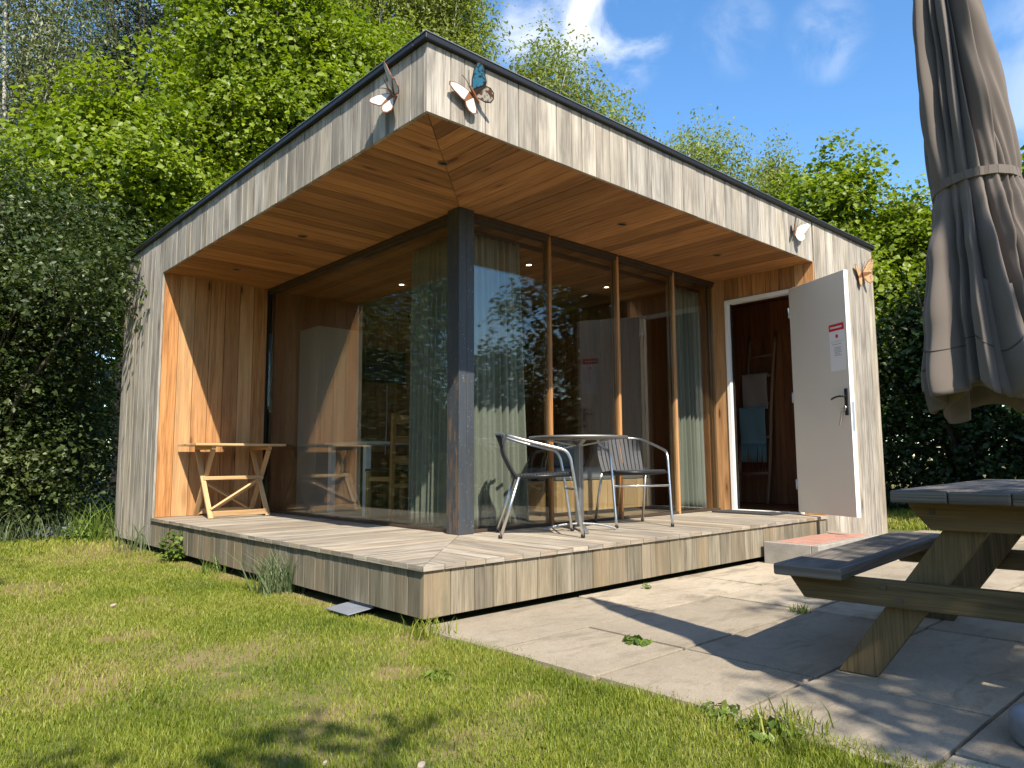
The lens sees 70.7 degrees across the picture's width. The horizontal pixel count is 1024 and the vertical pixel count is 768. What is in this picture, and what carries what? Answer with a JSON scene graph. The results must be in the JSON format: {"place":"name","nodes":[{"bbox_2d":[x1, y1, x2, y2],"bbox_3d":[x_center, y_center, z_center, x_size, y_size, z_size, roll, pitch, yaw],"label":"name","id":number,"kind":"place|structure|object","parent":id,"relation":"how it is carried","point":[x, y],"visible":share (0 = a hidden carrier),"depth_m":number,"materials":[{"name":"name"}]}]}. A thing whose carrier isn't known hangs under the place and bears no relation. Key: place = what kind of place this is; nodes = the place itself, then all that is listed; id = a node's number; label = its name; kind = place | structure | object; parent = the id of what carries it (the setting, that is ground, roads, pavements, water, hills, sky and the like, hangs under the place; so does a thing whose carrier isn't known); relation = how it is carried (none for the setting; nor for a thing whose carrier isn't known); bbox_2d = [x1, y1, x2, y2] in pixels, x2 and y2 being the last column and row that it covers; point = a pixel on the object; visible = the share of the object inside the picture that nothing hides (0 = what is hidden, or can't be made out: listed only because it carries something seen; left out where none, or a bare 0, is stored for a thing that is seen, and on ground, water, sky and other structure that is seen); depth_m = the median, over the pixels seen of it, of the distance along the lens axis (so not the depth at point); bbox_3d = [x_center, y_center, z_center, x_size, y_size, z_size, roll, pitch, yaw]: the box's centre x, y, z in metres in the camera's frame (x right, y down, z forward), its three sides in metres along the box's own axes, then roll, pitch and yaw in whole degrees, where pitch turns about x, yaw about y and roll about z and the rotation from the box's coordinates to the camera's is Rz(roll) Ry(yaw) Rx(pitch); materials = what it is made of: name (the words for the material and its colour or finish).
{"place":"outdoors","nodes":[
{"label":"outdoors","id":0,"kind":"place"},
{"bbox_2d":[417,761,424,767],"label":"chip","id":1,"kind":"object","parent":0,"point":[421,764],"visible":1,"depth_m":2.02,"materials":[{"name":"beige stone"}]},
{"bbox_2d":[0,459,1023,767],"bbox_3d":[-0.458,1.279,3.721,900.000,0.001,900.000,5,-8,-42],"label":"lawn ground","id":2,"kind":"structure","parent":0,"point":[332,601],"depth_m":2.76,"materials":[{"name":"green plant"}]},
{"bbox_2d":[0,502,85,543],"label":"grass tuft","id":3,"kind":"object","parent":2,"relation":"on","point":[7,535],"visible":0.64,"depth_m":8.19,"materials":[{"name":"green plant"}]},
{"bbox_2d":[18,525,85,537],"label":"grass tuft","id":4,"kind":"object","parent":2,"relation":"on","point":[47,533],"visible":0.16,"depth_m":8.44,"materials":[{"name":"plant"}]},
{"bbox_2d":[0,228,124,531],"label":"tall shrub","id":5,"kind":"object","parent":2,"relation":"on","point":[82,401],"visible":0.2,"depth_m":9.74,"materials":[{"name":"green plant"}]},
{"bbox_2d":[0,0,148,374],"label":"willow tree","id":6,"kind":"object","parent":2,"relation":"on","point":[21,71],"visible":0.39,"depth_m":16.05,"materials":[{"name":"green plant"}]},
{"bbox_2d":[0,108,151,543],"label":"tall shrub","id":7,"kind":"object","parent":2,"relation":"on","point":[17,257],"visible":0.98,"depth_m":8.45,"materials":[{"name":"green plant"}]},
{"bbox_2d":[0,138,164,525],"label":"tall shrub","id":8,"kind":"object","parent":2,"relation":"on","point":[125,233],"visible":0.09,"depth_m":11.63,"materials":[{"name":"green plant"}]},
{"bbox_2d":[61,520,109,540],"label":"leafy weed","id":9,"kind":"object","parent":2,"relation":"on","point":[77,532],"visible":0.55,"depth_m":8.09,"materials":[{"name":"green plant"}]},
{"bbox_2d":[0,86,171,506],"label":"maple tree","id":10,"kind":"object","parent":2,"relation":"on","point":[37,120],"depth_m":13.21,"materials":[{"name":"green plant"}]},
{"bbox_2d":[59,496,126,543],"bbox_3d":[-4.693,1.521,8.197,0.993,0.511,0.934,0,-6,-8],"label":"grass tuft","id":11,"kind":"object","parent":2,"relation":"on","point":[94,535],"visible":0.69,"depth_m":8.07,"materials":[{"name":"green plant"}]},
{"bbox_2d":[0,0,204,492],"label":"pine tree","id":12,"kind":"object","parent":2,"relation":"on","point":[140,19],"visible":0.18,"depth_m":21.68,"materials":[{"name":"green plant"}]},
{"bbox_2d":[104,516,159,553],"bbox_3d":[-3.722,1.486,7.237,0.646,0.366,0.662,5,-8,-42],"label":"grass tuft","id":13,"kind":"object","parent":2,"relation":"on","point":[141,541],"visible":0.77,"depth_m":7.16,"materials":[{"name":"green plant"}]},
{"bbox_2d":[154,529,187,561],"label":"leafy weed","id":14,"kind":"object","parent":2,"relation":"on","point":[172,554],"visible":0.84,"depth_m":6.38,"materials":[{"name":"green plant"}]},
{"bbox_2d":[0,0,417,380],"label":"maple tree","id":15,"kind":"object","parent":2,"relation":"on","point":[301,62],"visible":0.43,"depth_m":13.83,"materials":[{"name":"green plant"}]},
{"bbox_2d":[195,552,232,574],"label":"grass tuft","id":16,"kind":"object","parent":2,"relation":"on","point":[205,567],"visible":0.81,"depth_m":5.69,"materials":[{"name":"green plant"}]},
{"bbox_2d":[225,545,304,596],"bbox_3d":[-1.594,1.239,4.862,0.546,0.333,0.605,-5,-8,39],"label":"grass tuft","id":17,"kind":"object","parent":2,"relation":"on","point":[273,581],"visible":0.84,"depth_m":4.83,"materials":[{"name":"green plant"}]},
{"bbox_2d":[325,600,373,615],"bbox_3d":[-0.940,1.294,4.175,0.170,0.012,0.260,-3,-3,-43],"label":"cover plate","id":18,"kind":"object","parent":2,"relation":"on","point":[350,607],"visible":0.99,"depth_m":4.16,"materials":[{"name":"metal"}]},
{"bbox_2d":[329,0,449,50],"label":"birch tree","id":19,"kind":"object","parent":2,"relation":"on","point":[379,8],"visible":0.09,"depth_m":20.57,"materials":[{"name":"green plant"}]},
{"bbox_2d":[393,610,456,644],"bbox_3d":[-0.429,1.203,3.589,0.292,0.123,0.329,5,-8,-42],"label":"grass tuft","id":20,"kind":"object","parent":2,"relation":"on","point":[417,631],"visible":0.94,"depth_m":3.58,"materials":[{"name":"green plant"}]},
{"bbox_2d":[424,669,456,681],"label":"flat weed","id":21,"kind":"object","parent":2,"relation":"on","point":[432,673],"visible":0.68,"depth_m":2.90,"materials":[{"name":"green plant"}]},
{"bbox_2d":[379,0,516,68],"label":"birch tree","id":22,"kind":"object","parent":2,"relation":"on","point":[461,31],"visible":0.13,"depth_m":21.31,"materials":[{"name":"green plant"}]},
{"bbox_2d":[114,29,887,619],"bbox_3d":[-0.054,0.124,7.983,6.221,3.351,6.483,5,-8,-42],"label":"garden cabin","id":23,"kind":"object","parent":2,"relation":"on","point":[340,209],"visible":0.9,"depth_m":6.71,"materials":[{"name":"grey wood"}]},
{"bbox_2d":[178,443,285,518],"bbox_3d":[-2.865,0.981,7.376,0.910,0.732,0.552,5,-8,-42],"label":"folding table","id":24,"kind":"object","parent":23,"relation":"on","point":[216,510],"visible":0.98,"depth_m":7.30,"materials":[{"name":"brown wood"}]},
{"bbox_2d":[296,326,361,511],"bbox_3d":[-2.080,0.404,8.253,0.560,2.044,0.468,5,-8,-42],"label":"cupboard","id":25,"kind":"object","parent":23,"relation":"on","point":[330,385],"visible":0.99,"depth_m":8.09,"materials":[{"name":"grey laminate"}]},
{"bbox_2d":[267,214,447,531],"bbox_3d":[-1.582,0.027,6.812,0.085,2.477,3.389,5,-8,-42],"label":"window","id":26,"kind":"structure","parent":23,"relation":"in","point":[441,222],"depth_m":6.66,"materials":[{"name":"black glass"}]},
{"bbox_2d":[325,441,408,516],"bbox_3d":[-1.209,1.021,7.933,1.440,0.745,0.840,5,-8,-42],"label":"dining table","id":27,"kind":"object","parent":23,"relation":"on","point":[366,445],"visible":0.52,"depth_m":7.69,"materials":[{"name":"laminate"}]},
{"bbox_2d":[369,61,398,112],"bbox_3d":[-0.735,-1.727,4.248,0.101,0.302,0.304,5,-8,-42],"label":"butterfly ornament","id":28,"kind":"object","parent":23,"relation":"attached to","point":[385,101],"visible":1,"depth_m":4.23,"materials":[{"name":"metal"}]},
{"bbox_2d":[363,348,405,453],"bbox_3d":[-1.597,0.226,8.992,0.600,1.300,0.068,5,-8,-42],"label":"floor lamp","id":29,"kind":"object","parent":23,"relation":"attached to","point":[384,366],"depth_m":9.00,"materials":[{"name":"black plastic"}]},
{"bbox_2d":[365,413,408,521],"bbox_3d":[-1.082,0.785,6.831,0.430,0.981,0.470,5,-8,-42],"label":"ladder back chair","id":30,"kind":"object","parent":23,"relation":"on","point":[391,478],"visible":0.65,"depth_m":6.63,"materials":[{"name":"brown wood"}]},
{"bbox_2d":[408,238,447,526],"bbox_3d":[-0.663,-0.020,6.026,0.122,2.362,0.694,5,-8,-42],"label":"curtain","id":31,"kind":"object","parent":23,"relation":"hanging from","point":[427,494],"visible":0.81,"depth_m":6.04,"materials":[{"name":"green fabric"}]},
{"bbox_2d":[449,61,493,113],"bbox_3d":[-0.234,-1.718,4.178,0.298,0.289,0.120,5,-8,-42],"label":"butterfly ornament","id":32,"kind":"object","parent":23,"relation":"attached to","point":[480,90],"visible":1,"depth_m":4.20,"materials":[{"name":"metal"}]},
{"bbox_2d":[474,213,550,531],"bbox_3d":[-0.016,-0.084,5.852,0.867,2.477,0.085,5,-8,-42],"label":"window","id":33,"kind":"structure","parent":23,"relation":"in","point":[481,220],"depth_m":6.02,"materials":[{"name":"brown glass"}]},
{"bbox_2d":[495,432,584,538],"bbox_3d":[0.183,0.733,5.319,0.621,0.753,0.529,0,-6,-4],"label":"bistro chair","id":34,"kind":"object","parent":23,"relation":"on","point":[501,438],"visible":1,"depth_m":5.12,"materials":[{"name":"metal"}]},
{"bbox_2d":[529,435,627,533],"bbox_3d":[0.523,0.772,5.635,0.780,0.726,0.780,-5,-8,39],"label":"bistro table","id":35,"kind":"object","parent":23,"relation":"on","point":[578,458],"visible":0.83,"depth_m":5.60,"materials":[{"name":"metal"}]},
{"bbox_2d":[474,230,698,292],"bbox_3d":[0.818,-1.139,6.931,3.390,0.025,0.055,5,-8,-42],"label":"curtain rail","id":36,"kind":"object","parent":23,"relation":"attached to","point":[566,257],"visible":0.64,"depth_m":6.72,"materials":[{"name":"black plastic"}]},
{"bbox_2d":[474,234,528,527],"bbox_3d":[-0.129,-0.033,5.935,0.683,2.362,0.123,5,-8,-42],"label":"curtain","id":37,"kind":"object","parent":36,"relation":"hanging from","point":[499,399],"visible":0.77,"depth_m":5.94,"materials":[{"name":"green fabric"}]},
{"bbox_2d":[665,285,706,509],"bbox_3d":[1.844,0.144,7.725,0.583,2.362,0.121,5,-8,-42],"label":"curtain","id":38,"kind":"object","parent":36,"relation":"hanging from","point":[691,456],"visible":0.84,"depth_m":7.75,"materials":[{"name":"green fabric"}]},
{"bbox_2d":[551,236,621,524],"bbox_3d":[0.655,-0.024,6.460,0.881,2.477,0.085,5,-8,-42],"label":"window","id":39,"kind":"structure","parent":23,"relation":"in","point":[555,241],"depth_m":6.63,"materials":[{"name":"brown glass"}]},
{"bbox_2d":[527,440,651,512],"bbox_3d":[0.715,0.947,7.758,1.496,0.751,0.800,5,-8,-42],"label":"daybed","id":40,"kind":"object","parent":23,"relation":"on","point":[633,496],"visible":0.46,"depth_m":7.31,"materials":[{"name":"brown wood"}]},
{"bbox_2d":[594,437,673,527],"bbox_3d":[1.005,0.814,6.137,0.529,0.753,0.621,1,-6,-12],"label":"bistro chair","id":41,"kind":"object","parent":23,"relation":"on","point":[610,469],"visible":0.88,"depth_m":6.32,"materials":[{"name":"metal"}]},
{"bbox_2d":[618,255,678,518],"bbox_3d":[1.326,0.036,7.069,0.866,2.477,0.085,5,-8,-42],"label":"window","id":42,"kind":"structure","parent":23,"relation":"in","point":[622,260],"depth_m":7.25,"materials":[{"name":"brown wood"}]},
{"bbox_2d":[674,271,720,512],"bbox_3d":[1.941,0.091,7.626,0.731,2.477,0.085,5,-8,-42],"label":"window","id":43,"kind":"structure","parent":23,"relation":"in","point":[677,276],"depth_m":7.79,"materials":[{"name":"clear glass"}]},
{"bbox_2d":[712,509,787,515],"bbox_3d":[2.386,1.292,7.264,0.315,0.013,0.660,5,-8,-42],"label":"doormat","id":44,"kind":"object","parent":23,"relation":"on","point":[750,512],"visible":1,"depth_m":7.16,"materials":[{"name":"grey"}]},
{"bbox_2d":[738,333,776,504],"bbox_3d":[3.002,0.424,8.837,0.222,2.068,0.522,5,-8,-42],"label":"towel ladder","id":45,"kind":"object","parent":23,"relation":"on","point":[770,403],"visible":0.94,"depth_m":8.76,"materials":[{"name":"brown wood"}]},
{"bbox_2d":[739,406,766,461],"bbox_3d":[2.951,0.618,8.809,0.081,0.670,0.343,5,-8,-42],"label":"towel","id":46,"kind":"object","parent":45,"relation":"hanging from","point":[752,428],"visible":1,"depth_m":8.80,"materials":[{"name":"teal fabric"}]},
{"bbox_2d":[742,373,768,408],"bbox_3d":[2.994,0.096,8.873,0.081,0.439,0.333,5,-8,-42],"label":"blanket","id":47,"kind":"object","parent":45,"relation":"hanging from","point":[754,390],"visible":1,"depth_m":8.86,"materials":[{"name":"beige fabric"}]},
{"bbox_2d":[792,215,808,240],"bbox_3d":[2.725,-1.481,6.879,0.235,0.248,0.090,3,-7,-31],"label":"butterfly ornament","id":48,"kind":"object","parent":23,"relation":"attached to","point":[799,232],"visible":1,"depth_m":6.87,"materials":[{"name":"paint"}]},
{"bbox_2d":[788,270,860,517],"bbox_3d":[2.883,0.105,6.775,0.101,2.211,0.795,1,-6,-16],"label":"door","id":49,"kind":"structure","parent":23,"relation":"in","point":[827,481],"depth_m":6.71,"materials":[{"name":"white paint"}]},
{"bbox_2d":[855,258,873,286],"bbox_3d":[3.815,-1.217,7.861,0.326,0.315,0.099,2,-7,-23],"label":"butterfly ornament","id":50,"kind":"object","parent":23,"relation":"attached to","point":[867,275],"visible":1,"depth_m":7.88,"materials":[{"name":"metal"}]},
{"bbox_2d":[64,346,1022,484],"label":"woodland","id":51,"kind":"object","parent":2,"relation":"on","point":[898,419],"depth_m":27.58,"materials":[{"name":"green plant"}]},
{"bbox_2d":[508,1,618,115],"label":"birch tree","id":52,"kind":"object","parent":2,"relation":"on","point":[540,71],"visible":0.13,"depth_m":22.41,"materials":[{"name":"green plant"}]},
{"bbox_2d":[578,78,656,138],"bbox_3d":[2.778,-3.322,22.400,4.581,13.346,4.054,5,-8,-42],"label":"birch tree","id":53,"kind":"object","parent":2,"relation":"on","point":[612,114],"visible":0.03,"depth_m":22.48,"materials":[{"name":"green plant"}]},
{"bbox_2d":[692,699,739,722],"bbox_3d":[0.717,1.121,2.474,0.176,0.062,0.161,5,-8,-42],"label":"flat weed","id":54,"kind":"object","parent":2,"relation":"on","point":[723,711],"visible":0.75,"depth_m":2.46,"materials":[{"name":"green plant"}]},
{"bbox_2d":[657,104,776,196],"bbox_3d":[6.843,-3.129,24.101,5.653,13.272,5.044,-3,-6,20],"label":"birch tree","id":55,"kind":"object","parent":2,"relation":"on","point":[697,154],"visible":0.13,"depth_m":24.17,"materials":[{"name":"green plant"}]},
{"bbox_2d":[734,715,803,745],"bbox_3d":[0.824,1.096,2.287,0.209,0.072,0.194,0,-6,-3],"label":"flat weed","id":56,"kind":"object","parent":2,"relation":"on","point":[770,720],"visible":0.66,"depth_m":2.26,"materials":[{"name":"green plant"}]},
{"bbox_2d":[740,124,804,200],"bbox_3d":[9.520,-2.994,26.422,3.150,13.460,3.566,5,-8,-42],"label":"birch tree","id":57,"kind":"object","parent":2,"relation":"on","point":[772,166],"visible":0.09,"depth_m":26.63,"materials":[{"name":"green plant"}]},
{"bbox_2d":[736,691,841,752],"bbox_3d":[0.882,1.068,2.300,0.289,0.105,0.324,5,-8,-42],"label":"grass tuft","id":58,"kind":"object","parent":2,"relation":"on","point":[790,723],"visible":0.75,"depth_m":2.31,"materials":[{"name":"green plant"}]},
{"bbox_2d":[766,128,932,411],"bbox_3d":[7.160,-1.464,15.177,5.327,8.087,6.147,5,-8,-42],"label":"maple tree","id":59,"kind":"object","parent":2,"relation":"on","point":[897,234],"visible":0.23,"depth_m":14.64,"materials":[{"name":"green plant"}]},
{"bbox_2d":[874,303,946,511],"bbox_3d":[5.649,0.250,12.628,3.246,4.270,3.190,5,-8,-42],"label":"hedge shrub","id":60,"kind":"object","parent":2,"relation":"on","point":[901,367],"visible":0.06,"depth_m":12.13,"materials":[{"name":"green plant"}]},
{"bbox_2d":[876,273,1023,508],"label":"hedge shrub","id":61,"kind":"object","parent":2,"relation":"on","point":[962,439],"visible":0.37,"depth_m":11.88,"materials":[{"name":"green plant"}]},
{"bbox_2d":[912,0,1023,423],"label":"closed parasol","id":62,"kind":"object","parent":2,"relation":"on","point":[973,326],"visible":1,"depth_m":2.17,"materials":[{"name":"beige fabric"}]},
{"bbox_2d":[993,408,1023,479],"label":"hedge shrub","id":63,"kind":"object","parent":2,"relation":"on","point":[1021,450],"visible":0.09,"depth_m":11.60,"materials":[{"name":"green plant"}]},
{"bbox_2d":[1019,145,1023,414],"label":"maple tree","id":64,"kind":"object","parent":2,"relation":"on","point":[1022,157],"visible":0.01,"depth_m":14.07,"materials":[{"name":"green plant"}]},
{"bbox_2d":[0,0,1023,457],"label":"sky","id":65,"kind":"structure","parent":0,"point":[816,68],"materials":[{"name":"blue"}]},
{"bbox_2d":[421,530,1023,767],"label":"paving","id":66,"kind":"structure","parent":0,"point":[743,635],"depth_m":3.19,"materials":[{"name":"concrete"}]},
{"bbox_2d":[622,634,652,646],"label":"flat weed","id":67,"kind":"object","parent":66,"relation":"on","point":[638,640],"visible":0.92,"depth_m":3.40,"materials":[{"name":"green plant"}]},
{"bbox_2d":[787,601,814,614],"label":"grass tuft","id":68,"kind":"object","parent":66,"relation":"on","point":[799,609],"visible":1,"depth_m":4.06,"materials":[{"name":"green plant"}]},
{"bbox_2d":[764,531,878,563],"bbox_3d":[2.694,1.426,6.228,1.200,0.200,0.465,5,-8,-42],"label":"brick step","id":69,"kind":"object","parent":66,"relation":"on","point":[779,551],"visible":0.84,"depth_m":5.94,"materials":[{"name":"brick"}]},
{"bbox_2d":[774,479,1023,676],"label":"picnic table","id":70,"kind":"object","parent":66,"relation":"on","point":[964,554],"visible":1,"depth_m":2.80,"materials":[{"name":"wood"}]},
{"bbox_2d":[1008,702,1023,747],"bbox_3d":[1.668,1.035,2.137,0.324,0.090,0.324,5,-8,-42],"label":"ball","id":71,"kind":"object","parent":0,"point":[1016,717],"visible":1,"depth_m":2.17,"materials":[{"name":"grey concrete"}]}
]}

